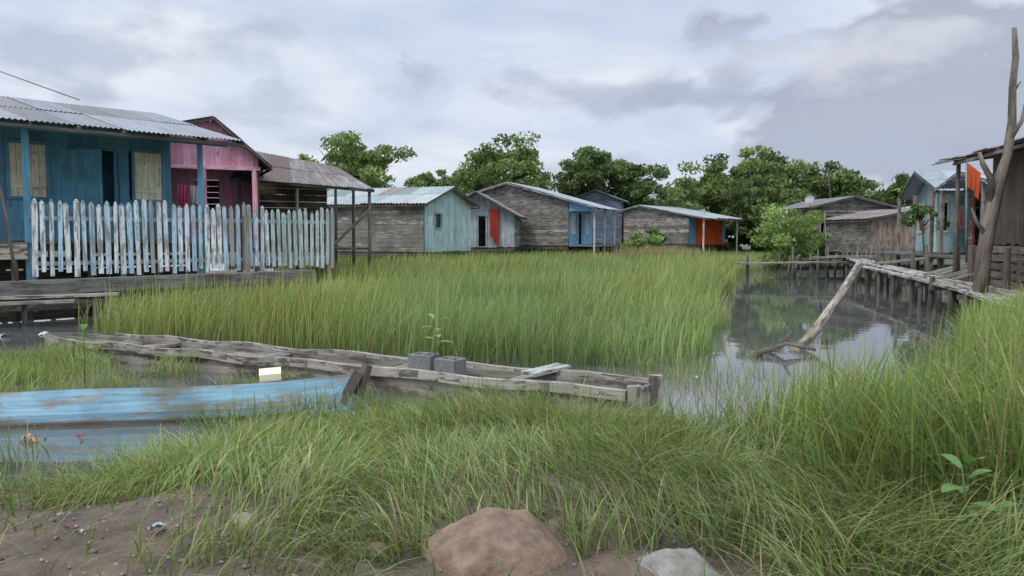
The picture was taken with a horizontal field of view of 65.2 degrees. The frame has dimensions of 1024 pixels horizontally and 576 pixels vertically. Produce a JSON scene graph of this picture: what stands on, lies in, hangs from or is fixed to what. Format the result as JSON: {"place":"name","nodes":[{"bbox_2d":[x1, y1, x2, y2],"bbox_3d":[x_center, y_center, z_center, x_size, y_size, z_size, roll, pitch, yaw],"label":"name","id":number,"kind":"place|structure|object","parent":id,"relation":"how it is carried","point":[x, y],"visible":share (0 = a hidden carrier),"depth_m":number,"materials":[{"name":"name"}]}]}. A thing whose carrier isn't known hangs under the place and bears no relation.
{"place":"outdoors","nodes":[
{"label":"outdoors","id":0,"kind":"place"},
{"bbox_2d":[0,259,1020,489],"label":"water","id":1,"kind":"structure","parent":0,"point":[768,308],"depth_m":10.96,"materials":[{"name":"grey liquid"}]},
{"bbox_2d":[70,324,98,382],"bbox_3d":[-4.092,0.633,7.655,0.254,0.559,0.275,-2,4,-34],"label":"mangrove seedling","id":2,"kind":"object","parent":1,"relation":"on","point":[83,326],"visible":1,"depth_m":7.66,"materials":[{"name":"green plant"}]},
{"bbox_2d":[0,363,372,427],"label":"blue canoe","id":3,"kind":"object","parent":1,"relation":"on","point":[92,406],"visible":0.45,"depth_m":6.47,"materials":[{"name":"paint"}]},
{"bbox_2d":[259,367,280,381],"bbox_3d":[-2.050,0.734,6.783,0.180,0.110,0.110,-1,4,-16],"label":"white carton","id":4,"kind":"object","parent":3,"relation":"in","point":[269,374],"visible":1,"depth_m":6.75,"materials":[{"name":"cardboard"}]},
{"bbox_2d":[0,331,697,546],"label":"litter","id":5,"kind":"object","parent":1,"relation":"on","point":[154,525],"visible":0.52,"depth_m":3.94,"materials":[{"name":"paint"}]},
{"bbox_2d":[44,333,662,417],"bbox_3d":[-2.479,0.902,8.765,8.365,0.490,0.808,2,4,28],"label":"wooden plank canoe","id":6,"kind":"object","parent":1,"relation":"on","point":[237,357],"visible":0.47,"depth_m":8.13,"materials":[{"name":"wood"}]},
{"bbox_2d":[408,352,439,370],"bbox_3d":[-0.880,0.740,8.014,0.260,0.170,0.200,2,4,25],"label":"concrete block","id":7,"kind":"object","parent":6,"relation":"on","point":[421,360],"depth_m":7.93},
{"bbox_2d":[421,310,452,357],"bbox_3d":[-0.741,0.450,7.895,0.279,0.494,0.284,-3,5,-38],"label":"mangrove seedling","id":8,"kind":"object","parent":6,"relation":"on","point":[433,312],"visible":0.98,"depth_m":7.89,"materials":[{"name":"green plant"}]},
{"bbox_2d":[434,356,465,374],"bbox_3d":[-0.600,0.765,7.785,0.250,0.170,0.200,3,4,35],"label":"concrete block","id":9,"kind":"object","parent":6,"relation":"on","point":[451,364],"depth_m":7.71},
{"bbox_2d":[521,363,571,376],"bbox_3d":[0.325,0.767,7.514,0.463,0.060,0.200,-3,5,-41],"label":"loose board","id":10,"kind":"object","parent":6,"relation":"on","point":[545,369],"visible":1,"depth_m":7.46,"materials":[{"name":"grey wood"}]},
{"bbox_2d":[296,130,417,188],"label":"mangrove tree","id":11,"kind":"object","parent":1,"relation":"on","point":[356,165],"visible":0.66,"depth_m":55.92,"materials":[{"name":"green plant"}]},
{"bbox_2d":[76,273,736,369],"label":"marsh grass","id":12,"kind":"structure","parent":1,"relation":"in","point":[285,321],"depth_m":11.13,"materials":[{"name":"plant"}]},
{"bbox_2d":[104,252,727,367],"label":"marsh grass seed stems","id":13,"kind":"object","parent":1,"relation":"in","point":[187,275],"visible":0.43,"depth_m":12.56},
{"bbox_2d":[124,255,744,319],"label":"marsh grass","id":14,"kind":"structure","parent":1,"relation":"in","point":[475,283],"depth_m":16.95,"materials":[{"name":"plant"}]},
{"bbox_2d":[403,169,483,193],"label":"mangrove tree","id":15,"kind":"object","parent":1,"relation":"on","point":[427,179],"visible":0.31,"depth_m":61.18,"materials":[{"name":"green plant"}]},
{"bbox_2d":[451,131,558,251],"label":"mangrove tree","id":16,"kind":"object","parent":1,"relation":"on","point":[489,168],"visible":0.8,"depth_m":58.09,"materials":[{"name":"green plant"}]},
{"bbox_2d":[551,146,618,251],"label":"mangrove tree","id":17,"kind":"object","parent":1,"relation":"on","point":[589,166],"visible":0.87,"depth_m":59.23,"materials":[{"name":"green plant"}]},
{"bbox_2d":[602,158,669,249],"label":"mangrove tree","id":18,"kind":"object","parent":1,"relation":"on","point":[622,180],"visible":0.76,"depth_m":60.46,"materials":[{"name":"green plant"}]},
{"bbox_2d":[620,226,669,249],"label":"mangrove shrub","id":19,"kind":"object","parent":1,"relation":"in","point":[656,238],"visible":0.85,"depth_m":43.05,"materials":[{"name":"green plant"}]},
{"bbox_2d":[589,244,716,260],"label":"dry reeds","id":20,"kind":"object","parent":1,"relation":"in","point":[655,250],"visible":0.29,"depth_m":40.78,"materials":[{"name":"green plant"}]},
{"bbox_2d":[750,205,827,268],"bbox_3d":[13.176,-2.342,37.828,4.120,3.248,3.428,-3,4,-34],"label":"mangrove shrub","id":21,"kind":"object","parent":1,"relation":"in","point":[781,237],"visible":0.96,"depth_m":37.18,"materials":[{"name":"green plant"}]},
{"bbox_2d":[750,261,862,357],"bbox_3d":[4.471,0.299,11.359,0.739,1.275,4.104,4,5,44],"label":"leaning log","id":22,"kind":"object","parent":1,"relation":"in","point":[813,331],"visible":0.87,"depth_m":11.05,"materials":[{"name":"grey wood"}]},
{"bbox_2d":[794,229,832,266],"bbox_3d":[14.635,-1.962,39.988,2.689,2.223,2.451,2,4,25],"label":"mangrove shrub","id":23,"kind":"object","parent":1,"relation":"in","point":[819,238],"visible":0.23,"depth_m":39.38,"materials":[{"name":"green plant"}]},
{"bbox_2d":[0,244,1023,575],"bbox_3d":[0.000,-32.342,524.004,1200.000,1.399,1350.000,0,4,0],"label":"ground","id":24,"kind":"structure","parent":0,"point":[114,524],"depth_m":3.37,"materials":[{"name":"soil"}]},
{"bbox_2d":[0,240,171,293],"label":"stilts and floor","id":25,"kind":"object","parent":24,"relation":"on","point":[112,254],"visible":0.05,"depth_m":18.07,"materials":[{"name":"grey wood"}]},
{"bbox_2d":[59,149,139,238],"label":"partition and door","id":26,"kind":"object","parent":25,"relation":"on","point":[86,176],"visible":0.39,"depth_m":16.50,"materials":[{"name":"paint"}]},
{"bbox_2d":[0,241,204,318],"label":"porch deck","id":27,"kind":"structure","parent":24,"relation":"on","point":[20,249],"depth_m":15.63,"materials":[{"name":"wood"}]},
{"bbox_2d":[38,205,191,240],"bbox_3d":[-7.872,-1.286,16.029,0.065,0.680,3.059,3,5,43],"label":"porch railing","id":28,"kind":"object","parent":27,"relation":"on","point":[72,223],"visible":0.36,"depth_m":15.93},
{"bbox_2d":[0,121,227,279],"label":"porch posts","id":29,"kind":"object","parent":24,"relation":"on","point":[25,165],"visible":0.46,"depth_m":14.78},
{"bbox_2d":[0,117,171,241],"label":"front wall","id":30,"kind":"structure","parent":29,"relation":"on","point":[57,141],"depth_m":16.47,"materials":[{"name":"paint"}]},
{"bbox_2d":[4,139,165,240],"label":"front openings","id":31,"kind":"object","parent":30,"relation":"attached to","point":[148,175],"visible":0.83,"depth_m":16.28,"materials":[{"name":"paint"}]},
{"bbox_2d":[0,112,244,146],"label":"rafters","id":32,"kind":"object","parent":29,"relation":"attached to","point":[78,129],"visible":0.27,"depth_m":15.51,"materials":[{"name":"grey wood"}]},
{"bbox_2d":[0,96,242,140],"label":"roof","id":33,"kind":"structure","parent":32,"relation":"on","point":[17,108],"depth_m":16.90,"materials":[{"name":"metal"}]},
{"bbox_2d":[0,270,316,325],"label":"plank walkway","id":34,"kind":"structure","parent":24,"relation":"on","point":[29,290],"depth_m":14.95,"materials":[{"name":"grey wood"}]},
{"bbox_2d":[0,185,18,280],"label":"leaning pole","id":35,"kind":"object","parent":34,"relation":"on","point":[9,238],"visible":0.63,"depth_m":14.22,"materials":[{"name":"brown wood"}]},
{"bbox_2d":[80,243,259,290],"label":"stilts and floor","id":36,"kind":"object","parent":24,"relation":"on","point":[256,267],"visible":0.05,"depth_m":21.45,"materials":[{"name":"grey wood"}]},
{"bbox_2d":[173,144,232,241],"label":"back wall","id":37,"kind":"structure","parent":36,"relation":"on","point":[212,200],"depth_m":25.53,"materials":[{"name":"paint"}]},
{"bbox_2d":[155,164,260,247],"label":"porch parts","id":38,"kind":"object","parent":36,"relation":"on","point":[228,193],"visible":0.21,"depth_m":22.37,"materials":[{"name":"paint"}]},
{"bbox_2d":[171,184,197,207],"bbox_3d":[-8.523,-2.354,20.792,1.201,0.688,0.129,-2,4,-25],"label":"hanging laundry","id":39,"kind":"object","parent":38,"relation":"hanging from","point":[182,195],"visible":0.81,"depth_m":20.82,"materials":[{"name":"pink fabric"}]},
{"bbox_2d":[252,159,259,243],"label":"wall","id":40,"kind":"structure","parent":36,"relation":"on","point":[258,203],"depth_m":21.90,"materials":[{"name":"pink wood"}]},
{"bbox_2d":[28,198,333,311],"bbox_3d":[-6.588,-0.584,17.139,0.296,2.576,6.614,3,5,43],"label":"picket fence","id":41,"kind":"object","parent":24,"relation":"on","point":[248,258],"visible":0.98,"depth_m":16.64,"materials":[{"name":"paint"}]},
{"bbox_2d":[234,512,255,524],"bbox_3d":[-1.197,1.056,3.580,0.163,0.094,0.110,0,4,0],"label":"rock","id":42,"kind":"object","parent":24,"relation":"on","point":[244,519],"visible":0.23,"depth_m":3.56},
{"bbox_2d":[226,151,374,286],"bbox_3d":[-6.946,-1.998,25.185,5.056,4.772,4.113,-3,5,-37],"label":"open shelter","id":43,"kind":"object","parent":24,"relation":"on","point":[286,172],"visible":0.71,"depth_m":25.98,"materials":[{"name":"brown wood"}]},
{"bbox_2d":[363,541,389,554],"bbox_3d":[-0.550,1.088,3.275,0.136,0.088,0.108,0,4,0],"label":"rock","id":44,"kind":"object","parent":24,"relation":"on","point":[383,544],"visible":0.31,"depth_m":3.27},
{"bbox_2d":[308,250,468,259],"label":"stilts and floor","id":45,"kind":"object","parent":24,"relation":"on","point":[374,254],"visible":0.2,"depth_m":34.99,"materials":[{"name":"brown wood"}]},
{"bbox_2d":[307,203,423,251],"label":"front wall","id":46,"kind":"structure","parent":45,"relation":"on","point":[401,238],"depth_m":34.55,"materials":[{"name":"paint"}]},
{"bbox_2d":[327,187,479,208],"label":"rafters","id":47,"kind":"object","parent":46,"relation":"on","point":[385,205],"visible":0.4,"depth_m":34.54,"materials":[{"name":"grey wood"}]},
{"bbox_2d":[323,186,477,206],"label":"roof","id":48,"kind":"structure","parent":47,"relation":"on","point":[405,195],"depth_m":35.59,"materials":[{"name":"metal"}]},
{"bbox_2d":[364,209,440,242],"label":"back wall","id":49,"kind":"structure","parent":45,"relation":"on","point":[409,224],"depth_m":39.46,"materials":[{"name":"grey wood"}]},
{"bbox_2d":[424,190,470,251],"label":"wall","id":50,"kind":"structure","parent":45,"relation":"on","point":[454,233],"depth_m":36.15,"materials":[{"name":"paint"}]},
{"bbox_2d":[435,212,442,228],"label":"openings","id":51,"kind":"object","parent":50,"relation":"attached to","point":[436,213],"visible":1,"depth_m":35.12,"materials":[{"name":"paint"}]},
{"bbox_2d":[0,333,822,475],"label":"canal grass","id":52,"kind":"structure","parent":24,"relation":"on","point":[47,362],"depth_m":7.89,"materials":[{"name":"plant"}]},
{"bbox_2d":[463,247,519,255],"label":"stilts and floor","id":53,"kind":"object","parent":24,"relation":"on","point":[513,249],"visible":0.36,"depth_m":42.79,"materials":[{"name":"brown wood"}]},
{"bbox_2d":[470,194,514,247],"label":"front wall","id":54,"kind":"structure","parent":53,"relation":"on","point":[484,203],"depth_m":42.65,"materials":[{"name":"paint"}]},
{"bbox_2d":[476,215,487,246],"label":"front openings","id":55,"kind":"object","parent":54,"relation":"attached to","point":[486,230],"visible":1,"depth_m":42.69,"materials":[{"name":"paint"}]},
{"bbox_2d":[478,211,516,245],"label":"back wall","id":56,"kind":"structure","parent":53,"relation":"on","point":[481,234],"depth_m":45.98,"materials":[{"name":"teal wood"}]},
{"bbox_2d":[515,215,520,246],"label":"wall","id":57,"kind":"structure","parent":53,"relation":"on","point":[517,231],"depth_m":43.99,"materials":[{"name":"grey wood"}]},
{"bbox_2d":[468,192,526,219],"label":"rafters","id":58,"kind":"object","parent":57,"relation":"on","point":[523,218],"visible":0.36,"depth_m":41.91,"materials":[{"name":"grey wood"}]},
{"bbox_2d":[467,191,527,218],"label":"roof","id":59,"kind":"structure","parent":58,"relation":"on","point":[502,205],"depth_m":42.70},
{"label":"clothes line","id":60,"kind":"object","parent":59,"relation":"attached to","visible":0},
{"bbox_2d":[490,209,498,244],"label":"red blanket","id":61,"kind":"object","parent":60,"relation":"hanging from","point":[494,224],"visible":1,"depth_m":42.38,"materials":[{"name":"fabric"}]},
{"bbox_2d":[418,507,566,575],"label":"brown boulder","id":62,"kind":"object","parent":24,"relation":"on","point":[507,540],"visible":0.81,"depth_m":3.11,"materials":[{"name":"stone"}]},
{"bbox_2d":[0,460,1023,575],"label":"gravel","id":63,"kind":"structure","parent":24,"relation":"on","point":[93,550],"depth_m":3.37,"materials":[{"name":"gravel"}]},
{"bbox_2d":[0,338,1023,575],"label":"bank grass","id":64,"kind":"structure","parent":24,"relation":"on","point":[782,496],"depth_m":3.74,"materials":[{"name":"plant"}]},
{"bbox_2d":[278,247,797,285],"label":"marsh grass","id":65,"kind":"structure","parent":24,"relation":"on","point":[508,258],"depth_m":29.64,"materials":[{"name":"plant"}]},
{"bbox_2d":[468,182,619,256],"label":"grey house with blue porch","id":66,"kind":"structure","parent":24,"relation":"on","point":[554,219],"depth_m":46.05,"materials":[{"name":"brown wood"}]},
{"bbox_2d":[210,145,912,251],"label":"distant treeline","id":67,"kind":"object","parent":24,"relation":"on","point":[716,190],"visible":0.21,"depth_m":63.71,"materials":[{"name":"green plant"}]},
{"bbox_2d":[577,243,621,252],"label":"stilts and floor","id":68,"kind":"object","parent":24,"relation":"on","point":[605,244],"visible":0.12,"depth_m":59.54,"materials":[{"name":"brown wood"}]},
{"bbox_2d":[578,191,621,243],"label":"front wall","id":69,"kind":"structure","parent":68,"relation":"on","point":[608,201],"depth_m":59.26,"materials":[{"name":"blue wood"}]},
{"bbox_2d":[637,547,719,575],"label":"grey boulder","id":70,"kind":"object","parent":24,"relation":"on","point":[672,560],"visible":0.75,"depth_m":3.02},
{"bbox_2d":[617,205,743,253],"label":"grey house with orange front","id":71,"kind":"structure","parent":24,"relation":"on","point":[677,226],"depth_m":56.66,"materials":[{"name":"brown wood"}]},
{"bbox_2d":[471,167,906,250],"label":"treeline trunks","id":72,"kind":"object","parent":24,"relation":"on","point":[752,246],"visible":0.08,"depth_m":62.91,"materials":[{"name":"brown plant"}]},
{"bbox_2d":[747,198,801,249],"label":"mangrove shrub","id":73,"kind":"object","parent":24,"relation":"on","point":[756,216],"visible":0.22,"depth_m":54.86,"materials":[{"name":"green plant"}]},
{"bbox_2d":[675,285,1023,529],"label":"tall bank grass","id":74,"kind":"structure","parent":24,"relation":"on","point":[993,391],"depth_m":4.22,"materials":[{"name":"plant"}]},
{"bbox_2d":[801,254,900,260],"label":"stilts and floor","id":75,"kind":"object","parent":24,"relation":"on","point":[815,255],"visible":0.03,"depth_m":45.04,"materials":[{"name":"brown wood"}]},
{"bbox_2d":[813,198,891,237],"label":"front wall","id":76,"kind":"structure","parent":75,"relation":"on","point":[848,204],"depth_m":44.91,"materials":[{"name":"grey wood"}]},
{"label":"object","id":77,"kind":"object","parent":75,"relation":"on","visible":0},
{"bbox_2d":[770,197,897,211],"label":"rafters","id":78,"kind":"object","parent":77,"relation":"on","point":[811,208],"visible":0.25,"depth_m":44.49,"materials":[{"name":"grey wood"}]},
{"bbox_2d":[775,196,896,209],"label":"roof","id":79,"kind":"structure","parent":78,"relation":"on","point":[816,202],"depth_m":45.84,"materials":[{"name":"metal"}]},
{"bbox_2d":[815,208,912,266],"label":"brown shack","id":80,"kind":"structure","parent":24,"relation":"on","point":[863,229],"depth_m":36.97,"materials":[{"name":"brown wood"}]},
{"bbox_2d":[735,240,1023,320],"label":"wooden boardwalk","id":81,"kind":"structure","parent":24,"relation":"on","point":[932,282],"depth_m":20.76,"materials":[{"name":"grey wood"}]},
{"bbox_2d":[879,192,952,271],"bbox_3d":[13.733,-1.501,27.382,1.200,3.300,4.500,1,4,12],"label":"porch","id":82,"kind":"object","parent":24,"relation":"on","point":[898,252],"visible":0.55,"depth_m":27.25,"materials":[{"name":"grey wood"}]},
{"bbox_2d":[915,182,954,252],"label":"front wall","id":83,"kind":"structure","parent":82,"relation":"on","point":[924,194],"depth_m":26.53,"materials":[{"name":"paint"}]},
{"bbox_2d":[917,194,949,251],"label":"front openings","id":84,"kind":"object","parent":83,"relation":"attached to","point":[935,223],"visible":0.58,"depth_m":26.87,"materials":[{"name":"paint"}]},
{"bbox_2d":[899,204,950,265],"bbox_3d":[12.864,-1.659,24.886,1.414,1.940,1.306,3,5,43],"label":"mangrove shrub","id":85,"kind":"object","parent":24,"relation":"on","point":[911,217],"visible":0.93,"depth_m":24.90,"materials":[{"name":"green plant"}]},
{"bbox_2d":[923,183,986,269],"bbox_3d":[12.846,-1.194,22.585,1.200,3.300,3.900,1,4,12],"label":"porch","id":86,"kind":"object","parent":24,"relation":"on","point":[940,255],"visible":0.43,"depth_m":24.11,"materials":[{"name":"grey wood"}]},
{"bbox_2d":[968,179,1016,255],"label":"front wall","id":87,"kind":"structure","parent":86,"relation":"on","point":[970,219],"depth_m":23.92,"materials":[{"name":"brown wood"}]},
{"bbox_2d":[971,190,980,252],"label":"front openings","id":88,"kind":"object","parent":87,"relation":"attached to","point":[973,222],"visible":0.02,"depth_m":23.65,"materials":[{"name":"paint"}]},
{"bbox_2d":[916,251,1015,281],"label":"stilts and floor","id":89,"kind":"object","parent":24,"relation":"on","point":[918,266],"depth_m":27.38,"materials":[{"name":"wood"}]},
{"bbox_2d":[958,190,979,252],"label":"wall","id":90,"kind":"structure","parent":89,"relation":"on","point":[961,237],"depth_m":24.93,"materials":[{"name":"paint"}]},
{"bbox_2d":[936,454,1000,524],"bbox_3d":[1.931,0.899,3.412,0.231,0.430,0.267,1,4,19],"label":"mangrove seedling","id":91,"kind":"object","parent":24,"relation":"on","point":[953,459],"visible":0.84,"depth_m":3.41,"materials":[{"name":"green plant"}]},
{"bbox_2d":[965,163,980,262],"bbox_3d":[10.842,-1.709,18.886,0.336,2.801,0.156,1,4,20],"label":"orange flag","id":92,"kind":"object","parent":24,"relation":"on","point":[972,177],"visible":0.97,"depth_m":18.85,"materials":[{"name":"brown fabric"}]},
{"bbox_2d":[930,277,1023,355],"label":"tall bank grass","id":93,"kind":"structure","parent":24,"relation":"on","point":[1010,305],"depth_m":9.86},
{"bbox_2d":[956,501,1013,538],"bbox_3d":[1.987,1.013,3.320,0.250,0.254,0.202,0,4,0],"label":"mangrove seedling","id":94,"kind":"object","parent":24,"relation":"on","point":[993,512],"visible":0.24,"depth_m":3.33,"materials":[{"name":"green plant"}]},
{"bbox_2d":[952,164,1023,308],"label":"skirting and posts","id":95,"kind":"object","parent":24,"relation":"on","point":[1007,267],"visible":0.41,"depth_m":16.07,"materials":[{"name":"brown wood"}]},
{"bbox_2d":[971,27,1023,308],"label":"dead tree trunk","id":96,"kind":"object","parent":24,"relation":"in","point":[996,183],"visible":0.91,"depth_m":13.87,"materials":[{"name":"brown wood"}]},
{"bbox_2d":[990,255,1020,282],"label":"stilts and floor","id":97,"kind":"object","parent":24,"relation":"on","point":[1016,263],"visible":0.04,"depth_m":20.75,"materials":[{"name":"wood"}]},
{"bbox_2d":[969,193,980,244],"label":"wall","id":98,"kind":"structure","parent":97,"relation":"on","point":[977,230],"depth_m":24.07,"materials":[{"name":"brown wood"}]},
{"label":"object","id":99,"kind":"object","parent":97,"relation":"on","visible":0},
{"bbox_2d":[935,173,986,192],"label":"rafters","id":100,"kind":"object","parent":99,"relation":"on","point":[952,178],"visible":0.34,"depth_m":23.78,"materials":[{"name":"grey wood"}]},
{"bbox_2d":[936,170,992,188],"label":"roof","id":101,"kind":"structure","parent":100,"relation":"on","point":[951,184],"depth_m":23.73,"materials":[{"name":"metal"}]},
{"bbox_2d":[992,244,1023,286],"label":"stilts and floor","id":102,"kind":"object","parent":24,"relation":"on","point":[1016,245],"visible":0.03,"depth_m":16.72,"materials":[{"name":"brown wood"}]},
{"bbox_2d":[993,149,1023,245],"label":"front wall","id":103,"kind":"structure","parent":102,"relation":"on","point":[1010,226],"depth_m":16.11,"materials":[{"name":"brown wood"}]},
{"bbox_2d":[953,142,1023,165],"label":"rafters","id":104,"kind":"object","parent":103,"relation":"on","point":[999,151],"visible":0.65,"depth_m":15.82,"materials":[{"name":"brown wood"}]},
{"bbox_2d":[947,137,1023,159],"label":"roof","id":105,"kind":"structure","parent":104,"relation":"on","point":[990,149],"depth_m":15.68,"materials":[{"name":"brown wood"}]},
{"bbox_2d":[0,0,1023,237],"label":"sky","id":106,"kind":"structure","parent":0,"point":[880,89],"materials":[{"name":"grey"}]},
{"bbox_2d":[900,169,991,199],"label":"roof","id":107,"kind":"structure","parent":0,"point":[935,179],"depth_m":27.05,"materials":[{"name":"metal"}]},
{"bbox_2d":[896,172,969,203],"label":"rafters","id":108,"kind":"object","parent":107,"relation":"attached to","point":[921,179],"visible":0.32,"depth_m":27.16,"materials":[{"name":"grey wood"}]},
{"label":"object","id":109,"kind":"object","parent":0,"visible":0},
{"bbox_2d":[170,122,257,166],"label":"front wall","id":110,"kind":"structure","parent":109,"relation":"attached to","point":[227,156],"depth_m":21.23,"materials":[{"name":"paint"}]},
{"bbox_2d":[175,118,271,174],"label":"rafters","id":111,"kind":"object","parent":110,"relation":"on","point":[267,170],"visible":0.14,"depth_m":21.25,"materials":[{"name":"brown wood"}]},
{"bbox_2d":[182,116,273,170],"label":"roof","id":112,"kind":"structure","parent":111,"relation":"on","point":[264,164],"depth_m":21.30,"materials":[{"name":"metal"}]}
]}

